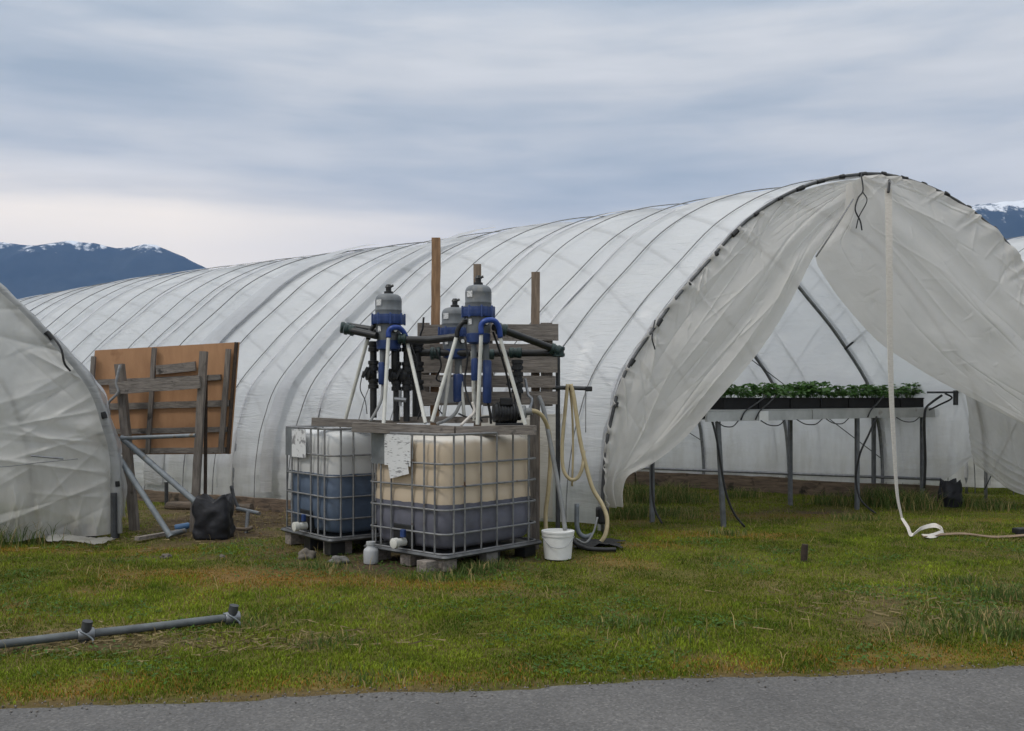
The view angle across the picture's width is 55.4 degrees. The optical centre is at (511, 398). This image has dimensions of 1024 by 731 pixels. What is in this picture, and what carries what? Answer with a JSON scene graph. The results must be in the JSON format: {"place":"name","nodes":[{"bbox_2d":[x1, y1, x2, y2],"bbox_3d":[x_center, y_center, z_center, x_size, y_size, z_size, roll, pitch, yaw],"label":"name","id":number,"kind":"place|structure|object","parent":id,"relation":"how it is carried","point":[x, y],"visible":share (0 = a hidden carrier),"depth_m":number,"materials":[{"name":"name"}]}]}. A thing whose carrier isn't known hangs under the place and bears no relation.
{"place":"outdoors","nodes":[
{"label":"outdoors","id":0,"kind":"place"},
{"bbox_2d":[0,240,205,299],"bbox_3d":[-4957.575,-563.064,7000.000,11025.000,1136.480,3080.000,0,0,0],"label":"mountains","id":1,"kind":"structure","parent":0,"point":[28,271],"depth_m":6740.84,"materials":[{"name":"stone"}]},
{"bbox_2d":[0,479,1023,708],"bbox_3d":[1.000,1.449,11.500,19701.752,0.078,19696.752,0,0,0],"label":"ground","id":2,"kind":"structure","parent":0,"point":[181,516],"depth_m":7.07,"materials":[{"name":"plant"}]},
{"bbox_2d":[0,283,126,541],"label":"polytunnel","id":3,"kind":"structure","parent":2,"relation":"on","point":[61,462],"depth_m":9.88,"materials":[{"name":"plastic"}]},
{"bbox_2d":[40,534,115,543],"bbox_3d":[-4.439,1.389,9.880,1.046,0.080,0.406,0,0,22],"label":"crumpled film","id":4,"kind":"object","parent":2,"relation":"on","point":[71,537],"visible":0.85,"depth_m":9.79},
{"bbox_2d":[0,604,240,648],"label":"irrigation pipe","id":5,"kind":"object","parent":2,"relation":"on","point":[86,631],"visible":0.96,"depth_m":5.85,"materials":[{"name":"metal"}]},
{"bbox_2d":[122,458,172,538],"bbox_3d":[-3.831,1.009,10.150,0.780,0.863,0.060,0,0,24],"label":"steel pipe","id":6,"kind":"object","parent":2,"relation":"on","point":[147,501],"visible":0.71,"depth_m":10.11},
{"bbox_2d":[135,529,178,540],"bbox_3d":[-3.671,1.421,10.147,0.063,0.040,0.617,0,0,23],"label":"timber offcut","id":7,"kind":"object","parent":2,"relation":"on","point":[148,536],"visible":0.68,"depth_m":10.01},
{"bbox_2d":[90,342,239,531],"bbox_3d":[-3.903,0.434,10.702,1.783,2.101,0.360,0,0,9],"label":"plywood board","id":8,"kind":"object","parent":2,"relation":"on","point":[183,389],"visible":0.85,"depth_m":10.77,"materials":[{"name":"wood"}]},
{"bbox_2d":[108,365,120,414],"bbox_3d":[-4.323,-0.091,10.599,0.150,0.547,0.074,0,0,0],"label":"frayed rope","id":9,"kind":"object","parent":8,"relation":"hanging from","point":[116,386],"visible":0.81,"depth_m":10.58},
{"bbox_2d":[119,435,194,503],"bbox_3d":[-3.739,0.747,10.300,0.977,0.710,0.064,0,0,19],"label":"steel pipe","id":10,"kind":"object","parent":8,"relation":"attached to","point":[161,472],"visible":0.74,"depth_m":10.27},
{"bbox_2d":[121,433,195,439],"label":"steel pipe","id":11,"kind":"object","parent":10,"relation":"attached to","point":[165,436],"visible":1,"depth_m":10.40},
{"bbox_2d":[164,482,167,507],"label":"steel pipe","id":12,"kind":"object","parent":2,"relation":"on","point":[165,492],"visible":0.58,"depth_m":12.59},
{"bbox_2d":[136,489,220,502],"bbox_3d":[-4.900,1.386,13.671,2.462,0.181,0.071,0,0,31],"label":"timber board","id":13,"kind":"object","parent":2,"relation":"on","point":[154,496],"visible":0.24,"depth_m":13.62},
{"bbox_2d":[165,501,253,512],"bbox_3d":[-3.858,1.393,12.448,1.221,0.133,0.130,0,0,15],"label":"pole","id":14,"kind":"object","parent":2,"relation":"on","point":[177,505],"visible":0.37,"depth_m":12.49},
{"bbox_2d":[192,493,235,539],"bbox_3d":[-3.115,1.227,10.197,0.398,0.465,0.341,0,0,0],"label":"sack","id":15,"kind":"object","parent":2,"relation":"on","point":[213,518],"visible":1,"depth_m":10.06,"materials":[{"name":"plastic"}]},
{"bbox_2d":[244,511,249,532],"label":"steel pipe","id":16,"kind":"object","parent":2,"relation":"on","point":[247,517],"visible":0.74,"depth_m":10.81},
{"bbox_2d":[236,507,260,514],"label":"steel pipe","id":17,"kind":"object","parent":16,"relation":"on","point":[250,510],"visible":0.87,"depth_m":11.08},
{"bbox_2d":[235,496,290,512],"bbox_3d":[-2.826,1.386,12.462,2.248,0.177,0.071,0,0,31],"label":"timber board","id":18,"kind":"object","parent":2,"relation":"on","point":[272,504],"visible":0.32,"depth_m":12.64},
{"bbox_2d":[297,547,316,559],"bbox_3d":[-1.848,1.411,8.788,0.170,0.135,0.161,0,0,0],"label":"stone","id":19,"kind":"object","parent":2,"relation":"on","point":[309,554],"visible":0.84,"depth_m":8.76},
{"bbox_2d":[280,425,383,555],"bbox_3d":[-1.533,0.856,9.684,1.373,1.182,1.076,0,0,-38],"label":"liquid tank","id":20,"kind":"object","parent":2,"relation":"on","point":[330,471],"visible":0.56,"depth_m":9.17,"materials":[{"name":"blue plastic"}]},
{"bbox_2d":[311,417,396,426],"bbox_3d":[-1.489,0.234,9.224,0.790,0.103,0.125,0,0,-4],"label":"timber plank","id":21,"kind":"object","parent":20,"relation":"on","point":[333,422],"visible":0.56,"depth_m":9.16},
{"bbox_2d":[323,541,351,555],"bbox_3d":[-1.632,1.390,9.146,0.240,0.140,0.120,0,0,-34],"label":"timber block","id":22,"kind":"object","parent":2,"relation":"on","point":[348,546],"depth_m":9.14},
{"bbox_2d":[326,555,349,563],"bbox_3d":[-1.520,1.428,8.572,0.181,0.092,0.142,0,0,36],"label":"stone","id":23,"kind":"object","parent":2,"relation":"on","point":[339,558],"visible":0.76,"depth_m":8.54,"materials":[{"name":"stone"}]},
{"bbox_2d":[363,541,377,563],"bbox_3d":[-1.240,1.354,8.580,0.132,0.192,0.132,0,0,0],"label":"plastic jar","id":24,"kind":"object","parent":2,"relation":"on","point":[370,551],"visible":1,"depth_m":8.53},
{"bbox_2d":[417,558,437,572],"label":"concrete block","id":25,"kind":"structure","parent":2,"relation":"on","point":[425,564],"depth_m":8.13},
{"bbox_2d":[430,237,440,424],"bbox_3d":[-0.772,-0.065,9.750,0.116,3.070,0.077,0,0,0],"label":"timber post","id":26,"kind":"object","parent":2,"relation":"on","point":[435,281],"visible":0.37,"depth_m":9.71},
{"bbox_2d":[417,323,557,405],"bbox_3d":[-0.239,-0.334,9.662,1.392,0.823,0.113,0,0,0],"label":"pallet screen","id":27,"kind":"object","parent":26,"relation":"attached to","point":[545,367],"visible":0.45,"depth_m":9.61,"materials":[{"name":"wood"}]},
{"bbox_2d":[364,432,541,571],"bbox_3d":[-0.559,0.866,8.844,1.076,1.162,1.373,0,0,42],"label":"liquid tank","id":28,"kind":"object","parent":2,"relation":"on","point":[445,500],"visible":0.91,"depth_m":8.44,"materials":[{"name":"beige plastic"}]},
{"bbox_2d":[352,422,454,433],"bbox_3d":[-0.953,0.272,8.621,0.900,0.120,0.146,0,0,0],"label":"timber plank","id":29,"kind":"object","parent":28,"relation":"on","point":[368,427],"visible":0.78,"depth_m":8.55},
{"bbox_2d":[344,284,426,423],"bbox_3d":[-1.145,-0.409,8.948,0.383,1.278,0.954,0,0,-39],"label":"filter unit","id":30,"kind":"object","parent":29,"relation":"on","point":[388,318],"visible":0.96,"depth_m":8.90,"materials":[{"name":"grey plastic"}]},
{"bbox_2d":[340,322,378,338],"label":"manifold pipe","id":31,"kind":"object","parent":30,"relation":"attached to","point":[351,329],"visible":0.98,"depth_m":9.00,"materials":[{"name":"black plastic"}]},
{"bbox_2d":[361,341,378,417],"bbox_3d":[-1.328,-0.176,9.134,0.158,0.718,0.129,0,0,0],"label":"valve stack","id":32,"kind":"object","parent":30,"relation":"attached to","point":[369,374],"visible":0.9,"depth_m":9.12,"materials":[{"name":"black plastic"}]},
{"bbox_2d":[369,385,383,421],"bbox_3d":[-1.232,0.046,8.911,0.043,0.349,0.188,0,0,37],"label":"tube","id":33,"kind":"object","parent":30,"relation":"attached to","point":[378,406],"visible":0.92,"depth_m":8.91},
{"bbox_2d":[388,343,411,421],"bbox_3d":[-1.061,-0.156,9.083,0.250,0.749,0.126,0,0,0],"label":"valve stack","id":34,"kind":"object","parent":30,"relation":"attached to","point":[399,376],"visible":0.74,"depth_m":9.07,"materials":[{"name":"black plastic"}]},
{"bbox_2d":[410,345,420,419],"bbox_3d":[-0.900,-0.156,9.074,0.116,0.715,0.076,0,0,0],"label":"cable","id":35,"kind":"object","parent":34,"relation":"attached to","point":[413,380],"visible":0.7,"depth_m":9.06,"materials":[{"name":"black plastic"}]},
{"bbox_2d":[394,390,405,405],"bbox_3d":[-1.025,0.000,8.950,0.111,0.143,0.044,0,0,0],"label":"brass tap","id":36,"kind":"object","parent":30,"relation":"attached to","point":[400,399],"visible":1,"depth_m":8.94,"materials":[{"name":"metal"}]},
{"bbox_2d":[397,333,459,343],"bbox_3d":[-0.761,-0.544,8.896,0.573,0.100,0.103,0,0,6],"label":"manifold pipe","id":37,"kind":"object","parent":30,"relation":"attached to","point":[403,338],"visible":0.98,"depth_m":8.88,"materials":[{"name":"black plastic"}]},
{"bbox_2d":[396,416,487,422],"bbox_3d":[-0.676,0.204,9.273,0.898,0.066,0.126,0,0,-3],"label":"timber plank","id":38,"kind":"object","parent":28,"relation":"on","point":[441,418],"visible":0.63,"depth_m":9.22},
{"bbox_2d":[410,344,423,416],"bbox_3d":[-0.927,-0.164,9.293,0.175,0.755,0.146,0,0,0],"label":"valve stack","id":39,"kind":"object","parent":38,"relation":"on","point":[417,348],"visible":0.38,"depth_m":9.26,"materials":[{"name":"black plastic"}]},
{"bbox_2d":[438,298,466,416],"bbox_3d":[-0.547,-0.369,9.350,0.321,1.171,0.321,0,0,0],"label":"filter unit","id":40,"kind":"object","parent":38,"relation":"on","point":[451,318],"visible":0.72,"depth_m":9.28,"materials":[{"name":"grey plastic"}]},
{"bbox_2d":[440,377,455,402],"bbox_3d":[-0.622,-0.077,9.495,0.150,0.250,0.089,0,0,0],"label":"control box","id":41,"kind":"object","parent":40,"relation":"attached to","point":[450,397],"visible":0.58,"depth_m":9.45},
{"bbox_2d":[441,378,453,401],"bbox_3d":[-0.622,-0.078,9.455,0.135,0.230,0.008,0,0,0],"label":"box door","id":42,"kind":"structure","parent":41,"relation":"in","point":[450,397],"depth_m":9.45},
{"bbox_2d":[436,401,461,424],"bbox_3d":[-0.581,0.138,9.150,0.046,0.224,0.375,0,0,34],"label":"tube","id":43,"kind":"object","parent":40,"relation":"attached to","point":[454,414],"visible":1,"depth_m":9.15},
{"bbox_2d":[411,346,564,359],"bbox_3d":[-0.237,-0.427,9.254,1.475,0.122,0.122,0,0,3],"label":"manifold pipe","id":44,"kind":"object","parent":40,"relation":"attached to","point":[517,352],"visible":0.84,"depth_m":9.22,"materials":[{"name":"black plastic"}]},
{"bbox_2d":[506,359,522,402],"bbox_3d":[0.023,-0.127,9.182,0.177,0.474,0.118,0,0,-25],"label":"valve stack","id":45,"kind":"object","parent":44,"relation":"attached to","point":[517,368],"visible":0.84,"depth_m":9.15,"materials":[{"name":"black plastic"}]},
{"bbox_2d":[524,378,532,407],"bbox_3d":[0.159,-0.021,9.202,0.070,0.346,0.226,0,0,-7],"label":"tube","id":46,"kind":"object","parent":45,"relation":"attached to","point":[528,394],"visible":0.82,"depth_m":9.19,"materials":[{"name":"plastic"}]},
{"bbox_2d":[455,425,536,435],"bbox_3d":[-0.143,0.285,8.629,0.714,0.089,0.143,0,0,-5],"label":"timber plank","id":47,"kind":"object","parent":28,"relation":"on","point":[515,429],"visible":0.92,"depth_m":8.57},
{"bbox_2d":[430,275,526,424],"bbox_3d":[-0.295,-0.431,8.785,0.855,1.338,0.464,0,0,0],"label":"filter unit","id":48,"kind":"object","parent":47,"relation":"on","point":[478,312],"visible":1,"depth_m":8.65,"materials":[{"name":"grey plastic"}]},
{"bbox_2d":[460,402,475,425],"bbox_3d":[-0.400,0.142,8.763,0.158,0.223,0.051,0,0,-26],"label":"tube","id":49,"kind":"object","parent":48,"relation":"attached to","point":[469,416],"visible":0.99,"depth_m":8.76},
{"bbox_2d":[464,336,482,421],"bbox_3d":[-0.367,-0.176,8.911,0.240,0.788,0.057,0,0,42],"label":"tube","id":50,"kind":"object","parent":48,"relation":"hanging from","point":[469,401],"visible":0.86,"depth_m":8.94,"materials":[{"name":"black plastic"}]},
{"bbox_2d":[492,331,511,397],"bbox_3d":[-0.083,-0.289,8.847,0.036,0.620,0.279,0,0,39],"label":"tube","id":51,"kind":"object","parent":48,"relation":"hanging from","point":[503,363],"visible":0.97,"depth_m":8.85,"materials":[{"name":"black plastic"}]},
{"bbox_2d":[491,323,561,354],"bbox_3d":[0.150,-0.535,8.967,0.833,0.291,0.138,0,0,-42],"label":"manifold pipe","id":52,"kind":"object","parent":48,"relation":"attached to","point":[552,348],"visible":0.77,"depth_m":8.96,"materials":[{"name":"black plastic"}]},
{"bbox_2d":[491,398,532,424],"bbox_3d":[0.002,0.123,8.959,0.373,0.255,0.213,0,0,-11],"label":"water pump","id":53,"kind":"object","parent":47,"relation":"on","point":[505,411],"visible":0.88,"depth_m":8.87,"materials":[{"name":"black metal"}]},
{"bbox_2d":[532,409,551,528],"bbox_3d":[0.268,0.710,9.045,0.114,1.230,0.362,0,0,30],"label":"garden hose","id":54,"kind":"object","parent":53,"relation":"hanging from","point":[549,473],"visible":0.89,"depth_m":9.14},
{"bbox_2d":[473,264,480,425],"bbox_3d":[-0.346,0.067,9.750,0.082,2.806,0.076,0,0,0],"label":"timber post","id":55,"kind":"object","parent":2,"relation":"on","point":[476,269],"visible":0.11,"depth_m":9.71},
{"bbox_2d":[479,552,497,564],"bbox_3d":[-0.206,1.400,8.550,0.100,0.110,0.140,0,0,44],"label":"concrete block","id":56,"kind":"object","parent":2,"relation":"on","point":[486,557],"depth_m":8.51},
{"bbox_2d":[0,477,1023,690],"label":"tall grass","id":57,"kind":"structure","parent":2,"relation":"on","point":[915,501],"depth_m":8.37,"materials":[{"name":"plant"}]},
{"bbox_2d":[0,535,1023,683],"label":"lawn weeds","id":58,"kind":"object","parent":2,"relation":"on","point":[549,634],"visible":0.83,"depth_m":6.77,"materials":[{"name":"green plant"}]},
{"bbox_2d":[0,507,1023,661],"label":"straw litter","id":59,"kind":"object","parent":2,"relation":"on","point":[140,636],"visible":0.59,"depth_m":5.97,"materials":[{"name":"beige plant"}]},
{"bbox_2d":[0,505,1023,677],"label":"dead stalks","id":60,"kind":"object","parent":2,"relation":"on","point":[330,574],"visible":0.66,"depth_m":7.40,"materials":[{"name":"beige plant"}]},
{"bbox_2d":[18,171,1023,532],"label":"polytunnel","id":61,"kind":"structure","parent":2,"relation":"on","point":[674,323],"depth_m":12.10,"materials":[{"name":"plastic"}]},
{"bbox_2d":[927,390,958,404],"bbox_3d":[5.991,-0.007,13.547,0.502,0.204,0.068,0,0,-15],"label":"tap fitting","id":62,"kind":"object","parent":61,"relation":"attached to","point":[955,396],"visible":0.9,"depth_m":13.57,"materials":[{"name":"metal"}]},
{"bbox_2d":[885,179,1023,537],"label":"hanging strap","id":63,"kind":"object","parent":61,"relation":"hanging from","point":[889,248],"visible":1,"depth_m":11.21,"materials":[{"name":"white plastic"}]},
{"bbox_2d":[530,395,538,548],"bbox_3d":[0.215,0.721,9.350,0.091,1.498,0.087,0,0,0],"label":"timber post","id":64,"kind":"object","parent":2,"relation":"on","point":[534,484],"visible":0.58,"depth_m":9.31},
{"bbox_2d":[531,272,539,539],"bbox_3d":[0.234,0.106,9.750,0.091,2.728,0.077,0,0,0],"label":"timber post","id":65,"kind":"object","parent":2,"relation":"on","point":[535,297],"visible":0.38,"depth_m":9.71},
{"bbox_2d":[541,528,574,559],"bbox_3d":[0.416,1.323,8.837,0.301,0.254,0.309,0,0,0],"label":"bucket","id":66,"kind":"object","parent":2,"relation":"on","point":[557,543],"visible":1,"depth_m":8.73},
{"bbox_2d":[537,395,566,529],"bbox_3d":[0.372,0.588,9.041,0.054,1.232,0.433,0,0,-37],"label":"grey pipe","id":67,"kind":"object","parent":66,"relation":"on","point":[555,469],"visible":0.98,"depth_m":9.00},
{"bbox_2d":[553,357,591,527],"bbox_3d":[0.584,0.495,9.779,0.436,1.970,0.084,0,0,0],"label":"hose post","id":68,"kind":"object","parent":2,"relation":"on","point":[558,388],"visible":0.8,"depth_m":9.78,"materials":[{"name":"metal"}]},
{"bbox_2d":[569,390,573,485],"bbox_3d":[0.591,0.368,9.771,0.061,1.022,0.024,0,0,15],"label":"garden hose","id":69,"kind":"object","parent":68,"relation":"hanging from","point":[572,422],"visible":0.99,"depth_m":9.76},
{"bbox_2d":[560,384,585,481],"bbox_3d":[0.614,0.343,9.712,0.259,0.971,0.105,0,0,-10],"label":"garden hose","id":70,"kind":"object","parent":68,"relation":"hanging from","point":[576,478],"visible":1,"depth_m":9.71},
{"bbox_2d":[569,384,608,541],"bbox_3d":[0.745,0.668,9.614,0.428,1.628,0.200,0,0,26],"label":"garden hose","id":71,"kind":"object","parent":68,"relation":"hanging from","point":[589,478],"visible":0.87,"depth_m":9.69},
{"bbox_2d":[596,506,608,524],"bbox_3d":[0.916,1.188,9.900,0.120,0.180,0.100,0,0,-23],"label":"anchor clamp","id":72,"kind":"object","parent":68,"relation":"attached to","point":[600,516],"visible":0.62,"depth_m":9.85,"materials":[{"name":"black metal"}]},
{"bbox_2d":[573,536,615,551],"bbox_3d":[0.729,1.345,9.150,0.496,0.175,0.153,0,0,25],"label":"black pipe","id":73,"kind":"object","parent":2,"relation":"on","point":[594,549],"visible":0.83,"depth_m":9.09,"materials":[{"name":"plastic"}]},
{"bbox_2d":[573,538,625,547],"bbox_3d":[0.820,1.397,9.477,0.626,0.057,0.557,0,0,0],"label":"black sheet","id":74,"kind":"object","parent":2,"relation":"on","point":[597,542],"visible":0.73,"depth_m":9.46,"materials":[{"name":"plastic"}]},
{"bbox_2d":[574,503,592,538],"bbox_3d":[0.706,1.212,9.600,0.187,0.350,0.048,0,0,0],"label":"bent pipe","id":75,"kind":"object","parent":74,"relation":"on","point":[580,534],"visible":0.93,"depth_m":9.58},
{"bbox_2d":[599,471,635,484],"bbox_3d":[1.097,1.345,16.698,2.196,0.259,0.073,0,0,31],"label":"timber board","id":76,"kind":"object","parent":2,"relation":"on","point":[630,479],"visible":0.04,"depth_m":16.14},
{"bbox_2d":[651,464,662,523],"bbox_3d":[1.650,1.064,11.196,0.051,0.730,0.238,0,0,-22],"label":"irrigation hose","id":77,"kind":"object","parent":2,"relation":"on","point":[654,507],"visible":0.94,"depth_m":11.22,"materials":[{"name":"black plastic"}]},
{"bbox_2d":[636,471,787,493],"bbox_3d":[3.157,1.338,15.476,2.536,0.273,0.072,0,0,31],"label":"timber board","id":78,"kind":"object","parent":2,"relation":"on","point":[762,483],"visible":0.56,"depth_m":15.40,"materials":[{"name":"wood"}]},
{"bbox_2d":[701,416,745,527],"bbox_3d":[2.340,0.820,10.935,0.559,1.268,0.096,0,0,-11],"label":"irrigation hose","id":79,"kind":"object","parent":2,"relation":"on","point":[724,485],"visible":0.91,"depth_m":10.94,"materials":[{"name":"black plastic"}]},
{"bbox_2d":[649,395,934,526],"bbox_3d":[3.830,0.717,12.654,5.037,1.511,0.896,0,0,-38],"label":"growing table","id":80,"kind":"object","parent":2,"relation":"on","point":[717,416],"visible":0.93,"depth_m":12.46,"materials":[{"name":"metal"}]},
{"bbox_2d":[711,398,757,408],"bbox_3d":[2.477,0.060,11.587,0.597,0.135,0.636,0,0,-38],"label":"plant tray","id":81,"kind":"object","parent":80,"relation":"on","point":[733,403],"visible":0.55,"depth_m":11.29,"materials":[{"name":"plastic"}]},
{"bbox_2d":[729,387,752,397],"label":"strawberry plant","id":82,"kind":"object","parent":81,"relation":"on","point":[740,391],"visible":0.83,"depth_m":11.46,"materials":[{"name":"green plant"}]},
{"bbox_2d":[759,411,768,421],"bbox_3d":[2.947,0.215,11.427,0.170,0.130,0.006,0,0,-38],"label":"paper tag","id":83,"kind":"object","parent":80,"relation":"attached to","point":[763,416],"visible":1,"depth_m":11.43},
{"bbox_2d":[758,398,789,408],"bbox_3d":[2.964,0.060,11.966,0.597,0.135,0.636,0,0,-38],"label":"plant tray","id":84,"kind":"object","parent":80,"relation":"on","point":[779,403],"visible":0.42,"depth_m":11.74,"materials":[{"name":"plastic"}]},
{"bbox_2d":[734,383,763,397],"bbox_3d":[2.819,-0.085,11.677,0.372,0.188,0.380,0,0,-6],"label":"strawberry plant","id":85,"kind":"object","parent":84,"relation":"on","point":[759,392],"visible":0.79,"depth_m":11.65,"materials":[{"name":"green plant"}]},
{"bbox_2d":[748,383,779,397],"bbox_3d":[3.024,-0.089,11.819,0.395,0.196,0.386,0,0,-2],"label":"strawberry plant","id":86,"kind":"object","parent":84,"relation":"on","point":[770,386],"visible":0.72,"depth_m":11.73,"materials":[{"name":"green plant"}]},
{"bbox_2d":[759,382,783,397],"bbox_3d":[3.140,-0.094,11.896,0.320,0.206,0.354,0,0,-26],"label":"strawberry plant","id":87,"kind":"object","parent":84,"relation":"on","point":[768,390],"visible":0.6,"depth_m":11.86,"materials":[{"name":"green plant"}]},
{"bbox_2d":[762,384,792,397],"bbox_3d":[3.229,-0.083,11.944,0.352,0.184,0.370,0,0,-5],"label":"strawberry plant","id":88,"kind":"object","parent":84,"relation":"on","point":[785,391],"visible":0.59,"depth_m":11.88,"materials":[{"name":"green plant"}]},
{"bbox_2d":[790,398,820,408],"bbox_3d":[3.450,0.060,12.346,0.597,0.135,0.636,0,0,-38],"label":"plant tray","id":89,"kind":"object","parent":80,"relation":"on","point":[801,403],"visible":0.5,"depth_m":12.09,"materials":[{"name":"plastic"}]},
{"bbox_2d":[788,387,815,397],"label":"strawberry plant","id":90,"kind":"object","parent":89,"relation":"on","point":[806,392],"visible":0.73,"depth_m":12.23,"materials":[{"name":"green plant"}]},
{"bbox_2d":[791,380,823,397],"bbox_3d":[3.775,-0.108,12.384,0.411,0.235,0.333,0,0,-16],"label":"strawberry plant","id":91,"kind":"object","parent":89,"relation":"on","point":[803,387],"visible":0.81,"depth_m":12.33,"materials":[{"name":"green plant"}]},
{"bbox_2d":[820,398,848,407],"bbox_3d":[3.937,0.060,12.725,0.597,0.135,0.636,0,0,-38],"label":"plant tray","id":92,"kind":"object","parent":80,"relation":"on","point":[833,402],"visible":0.48,"depth_m":12.47,"materials":[{"name":"plastic"}]},
{"bbox_2d":[798,384,829,397],"bbox_3d":[3.876,-0.091,12.396,0.405,0.201,0.396,0,0,-38],"label":"strawberry plant","id":93,"kind":"object","parent":92,"relation":"on","point":[823,389],"visible":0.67,"depth_m":12.32,"materials":[{"name":"green plant"}]},
{"bbox_2d":[818,381,845,397],"bbox_3d":[4.087,-0.106,12.632,0.402,0.230,0.326,0,0,-37],"label":"strawberry plant","id":94,"kind":"object","parent":92,"relation":"on","point":[832,387],"visible":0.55,"depth_m":12.61,"materials":[{"name":"green plant"}]},
{"bbox_2d":[848,398,874,407],"bbox_3d":[4.424,0.060,13.105,0.597,0.135,0.636,0,0,-38],"label":"plant tray","id":95,"kind":"object","parent":80,"relation":"on","point":[861,402],"visible":0.43,"depth_m":12.86,"materials":[{"name":"plastic"}]},
{"bbox_2d":[843,385,867,397],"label":"strawberry plant","id":96,"kind":"object","parent":95,"relation":"on","point":[858,387],"visible":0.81,"depth_m":12.98,"materials":[{"name":"green plant"}]},
{"bbox_2d":[875,398,900,407],"bbox_3d":[4.910,0.060,13.484,0.597,0.135,0.636,0,0,-38],"label":"plant tray","id":97,"kind":"object","parent":80,"relation":"on","point":[883,403],"visible":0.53,"depth_m":13.21,"materials":[{"name":"plastic"}]},
{"bbox_2d":[855,384,881,397],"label":"strawberry plant","id":98,"kind":"object","parent":97,"relation":"on","point":[871,389],"visible":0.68,"depth_m":13.18,"materials":[{"name":"green plant"}]},
{"bbox_2d":[900,398,923,406],"bbox_3d":[5.397,0.060,13.864,0.597,0.135,0.636,0,0,-38],"label":"plant tray","id":99,"kind":"object","parent":80,"relation":"on","point":[911,402],"visible":0.48,"depth_m":13.61,"materials":[{"name":"plastic"}]},
{"bbox_2d":[898,382,922,397],"bbox_3d":[5.584,-0.109,13.769,0.407,0.237,0.368,0,0,-23],"label":"strawberry plant","id":100,"kind":"object","parent":99,"relation":"on","point":[908,388],"visible":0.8,"depth_m":13.72,"materials":[{"name":"green plant"}]},
{"bbox_2d":[923,394,942,487],"bbox_3d":[5.764,0.587,13.385,0.295,1.283,0.061,0,0,-12],"label":"irrigation hose","id":101,"kind":"object","parent":80,"relation":"hanging from","point":[924,434],"visible":1,"depth_m":13.34,"materials":[{"name":"black plastic"}]},
{"bbox_2d":[801,544,807,560],"bbox_3d":[2.633,1.397,8.788,0.065,0.169,0.060,0,0,-23],"label":"lawn stake","id":102,"kind":"object","parent":2,"relation":"on","point":[804,552],"visible":0.81,"depth_m":8.76,"materials":[{"name":"metal"}]},
{"bbox_2d":[793,479,938,500],"bbox_3d":[5.201,1.355,14.257,2.173,0.247,0.070,0,0,31],"label":"timber board","id":103,"kind":"object","parent":2,"relation":"on","point":[803,487],"visible":0.46,"depth_m":14.44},
{"bbox_2d":[855,416,876,512],"bbox_3d":[4.550,0.845,12.545,0.264,1.224,0.558,0,0,22],"label":"irrigation hose","id":104,"kind":"object","parent":2,"relation":"on","point":[858,459],"visible":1,"depth_m":12.54,"materials":[{"name":"black plastic"}]},
{"bbox_2d":[771,236,1023,493],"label":"polytunnel","id":105,"kind":"structure","parent":2,"relation":"on","point":[964,474],"depth_m":14.78,"materials":[{"name":"plastic"}]},
{"bbox_2d":[937,478,963,507],"bbox_3d":[5.858,1.267,13.047,0.294,0.385,0.262,0,0,0],"label":"sack","id":106,"kind":"object","parent":2,"relation":"on","point":[952,488],"visible":0.97,"depth_m":12.95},
{"bbox_2d":[1012,527,1023,534],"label":"ratchet","id":107,"kind":"object","parent":2,"relation":"on","point":[1017,530],"visible":0.89,"depth_m":10.24,"materials":[{"name":"black plastic"}]},
{"bbox_2d":[0,666,1023,730],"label":"road","id":108,"kind":"structure","parent":0,"point":[969,700],"depth_m":4.51,"materials":[{"name":"asphalt"}]},
{"bbox_2d":[1,657,1023,715],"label":"road grit","id":109,"kind":"object","parent":108,"relation":"on","point":[164,702],"visible":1,"depth_m":4.87,"materials":[{"name":"gravel"}]},
{"bbox_2d":[0,0,1023,268],"label":"sky","id":110,"kind":"structure","parent":0,"point":[208,133],"materials":[{"name":"grey"}]},
{"bbox_2d":[972,200,1023,239],"bbox_3d":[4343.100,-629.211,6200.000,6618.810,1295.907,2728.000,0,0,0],"label":"mountains","id":111,"kind":"structure","parent":0,"point":[1006,218],"depth_m":6033.00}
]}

